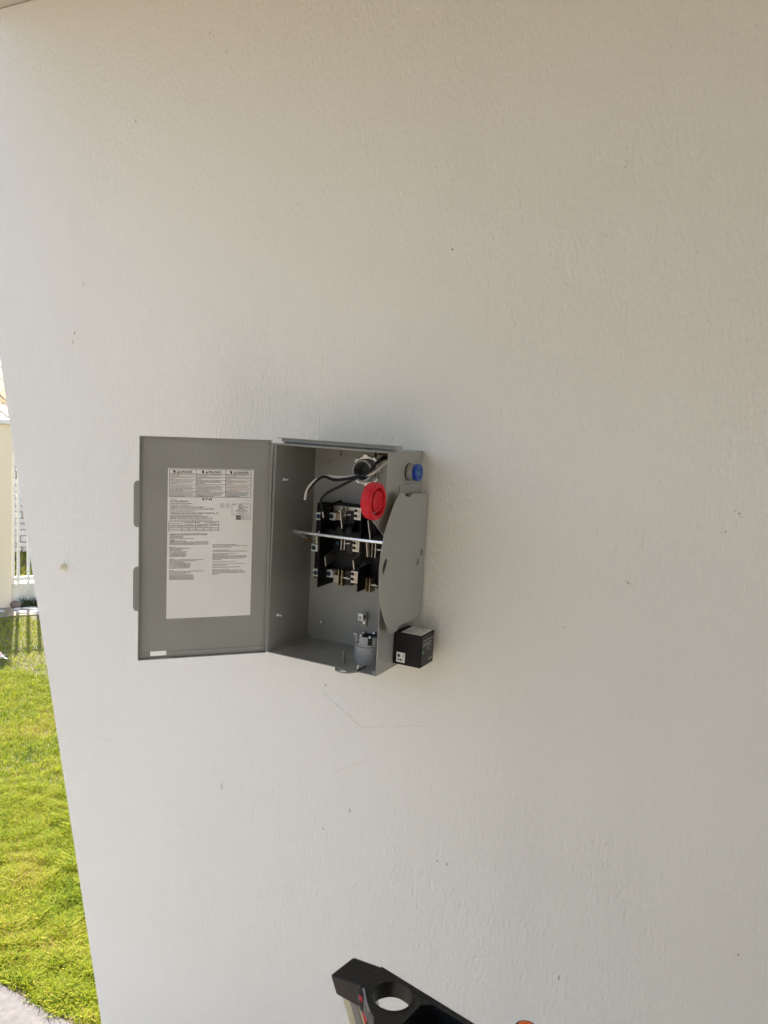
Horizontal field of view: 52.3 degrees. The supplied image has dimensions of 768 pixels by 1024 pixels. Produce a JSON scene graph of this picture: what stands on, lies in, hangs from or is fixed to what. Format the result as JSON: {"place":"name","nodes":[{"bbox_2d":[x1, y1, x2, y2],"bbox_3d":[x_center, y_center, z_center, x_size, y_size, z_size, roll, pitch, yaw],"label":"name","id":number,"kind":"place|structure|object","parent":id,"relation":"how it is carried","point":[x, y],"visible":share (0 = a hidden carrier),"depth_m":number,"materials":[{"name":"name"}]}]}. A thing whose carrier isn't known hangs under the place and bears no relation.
{"place":"outdoors","nodes":[
{"label":"outdoors","id":0,"kind":"place"},
{"bbox_2d":[0,363,6,403],"label":"sky","id":1,"kind":"structure","parent":0,"point":[2,388],"materials":[{"name":"white"}]},
{"bbox_2d":[15,550,32,580],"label":"verge grass","id":2,"kind":"structure","parent":0,"point":[23,568],"depth_m":8.45,"materials":[{"name":"green plant"}]},
{"bbox_2d":[0,984,69,1023],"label":"path","id":3,"kind":"structure","parent":0,"point":[15,1008],"depth_m":2.30,"materials":[{"name":"concrete"}]},
{"bbox_2d":[0,404,101,1023],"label":"ground","id":4,"kind":"structure","parent":0,"point":[3,409],"depth_m":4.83,"materials":[{"name":"green plant"}]},
{"bbox_2d":[0,366,8,417],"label":"bare tree","id":5,"kind":"object","parent":4,"relation":"on","point":[2,397],"visible":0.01,"depth_m":10.12,"materials":[{"name":"grey plant"}]},
{"bbox_2d":[0,418,11,607],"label":"fence pillar","id":6,"kind":"structure","parent":4,"relation":"on","point":[5,517],"depth_m":6.65,"materials":[{"name":"beige paint"}]},
{"bbox_2d":[0,606,38,617],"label":"dirt strip","id":7,"kind":"object","parent":4,"relation":"on","point":[12,611],"depth_m":6.60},
{"bbox_2d":[10,601,20,607],"bbox_3d":[-3.187,0.804,6.766,0.114,0.067,0.080,7,7,27],"label":"stone","id":8,"kind":"object","parent":7,"relation":"on","point":[15,604],"visible":0.95,"depth_m":6.73,"materials":[{"name":"grey stone"}]},
{"bbox_2d":[15,610,26,613],"bbox_3d":[-3.061,0.846,6.606,0.090,0.012,0.064,7,8,32],"label":"stone flake","id":9,"kind":"object","parent":7,"relation":"on","point":[22,612],"visible":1,"depth_m":6.59,"materials":[{"name":"white stone"}]},
{"bbox_2d":[22,607,37,609],"bbox_3d":[-3.051,0.831,6.740,0.129,0.012,0.060,3,7,-6],"label":"stone flake","id":10,"kind":"object","parent":7,"relation":"on","point":[30,608],"visible":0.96,"depth_m":6.72,"materials":[{"name":"white stone"}]},
{"bbox_2d":[15,461,26,552],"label":"boundary wall","id":11,"kind":"structure","parent":4,"relation":"on","point":[23,540],"depth_m":9.20,"materials":[{"name":"stone"}]},
{"bbox_2d":[12,442,35,605],"bbox_3d":[-1.823,0.048,7.710,3.396,1.500,0.140,-1,8,-33],"label":"picket fence","id":12,"kind":"object","parent":4,"relation":"on","point":[22,589],"visible":0.04,"depth_m":6.80,"materials":[{"name":"white paint"}]},
{"bbox_2d":[19,595,37,606],"bbox_3d":[-3.084,0.781,6.845,0.318,0.100,0.135,-2,8,-36],"label":"weed tuft","id":13,"kind":"object","parent":4,"relation":"on","point":[25,603],"visible":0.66,"depth_m":6.83,"materials":[{"name":"green plant"}]},
{"bbox_2d":[0,0,767,1023],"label":"house wall","id":14,"kind":"structure","parent":4,"relation":"on","point":[502,264],"depth_m":1.55,"materials":[{"name":"white paint"}]},
{"bbox_2d":[0,0,30,8],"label":"porch roof","id":15,"kind":"structure","parent":14,"relation":"on","point":[5,3],"depth_m":1.97,"materials":[{"name":"paint"}]},
{"bbox_2d":[133,436,427,675],"bbox_3d":[-0.193,0.077,1.512,0.452,0.436,0.341,7,7,27],"label":"switch box","id":16,"kind":"object","parent":14,"relation":"attached to","point":[244,547],"visible":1,"depth_m":1.53,"materials":[{"name":"grey metal"}]},
{"bbox_2d":[133,436,272,660],"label":"door","id":17,"kind":"structure","parent":16,"relation":"attached to","point":[242,634],"depth_m":1.51,"materials":[{"name":"grey metal"}]},
{"bbox_2d":[304,460,387,499],"bbox_3d":[-0.070,-0.065,1.547,0.189,0.101,0.020,6,7,22],"label":"electric wire","id":18,"kind":"object","parent":16,"relation":"attached to","point":[338,477],"visible":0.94,"depth_m":1.55,"materials":[{"name":"white"}]},
{"bbox_2d":[307,456,387,492],"bbox_3d":[-0.071,-0.074,1.541,0.188,0.090,0.024,6,7,22],"label":"electric wire","id":19,"kind":"object","parent":16,"relation":"attached to","point":[339,479],"visible":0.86,"depth_m":1.55,"materials":[{"name":"black"}]},
{"bbox_2d":[320,457,387,517],"bbox_3d":[-0.059,-0.047,1.530,0.150,0.131,0.020,5,7,18],"label":"electric wire","id":20,"kind":"object","parent":16,"relation":"attached to","point":[350,481],"visible":0.97,"depth_m":1.53,"materials":[{"name":"black"}]},
{"bbox_2d":[353,631,377,664],"bbox_3d":[-0.030,0.267,1.549,0.057,0.059,0.057,7,7,27],"label":"conduit adapter","id":21,"kind":"object","parent":16,"relation":"in","point":[365,651],"visible":0.75,"depth_m":1.52,"materials":[{"name":"grey plastic"}]},
{"bbox_2d":[352,455,380,485],"bbox_3d":[-0.039,-0.085,1.598,0.065,0.065,0.029,7,7,27],"label":"conduit connector","id":22,"kind":"object","parent":16,"relation":"attached to","point":[364,463],"visible":0.77,"depth_m":1.59,"materials":[{"name":"grey metal"}]},
{"bbox_2d":[393,625,433,667],"bbox_3d":[0.059,0.263,1.530,0.059,0.064,0.061,7,7,27],"label":"surge protector","id":23,"kind":"object","parent":16,"relation":"attached to","point":[413,646],"visible":1,"depth_m":1.51,"materials":[{"name":"black plastic"}]},
{"bbox_2d":[516,1020,533,1023],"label":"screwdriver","id":24,"kind":"object","parent":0,"point":[523,1022],"visible":1,"depth_m":0.77,"materials":[{"name":"plastic"}]},
{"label":"patio floor","id":25,"kind":"structure","parent":0,"visible":0},
{"bbox_2d":[331,958,473,1023],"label":"step ladder","id":26,"kind":"object","parent":25,"relation":"on","point":[362,988],"visible":1,"depth_m":0.91,"materials":[{"name":"plastic"}]}
]}

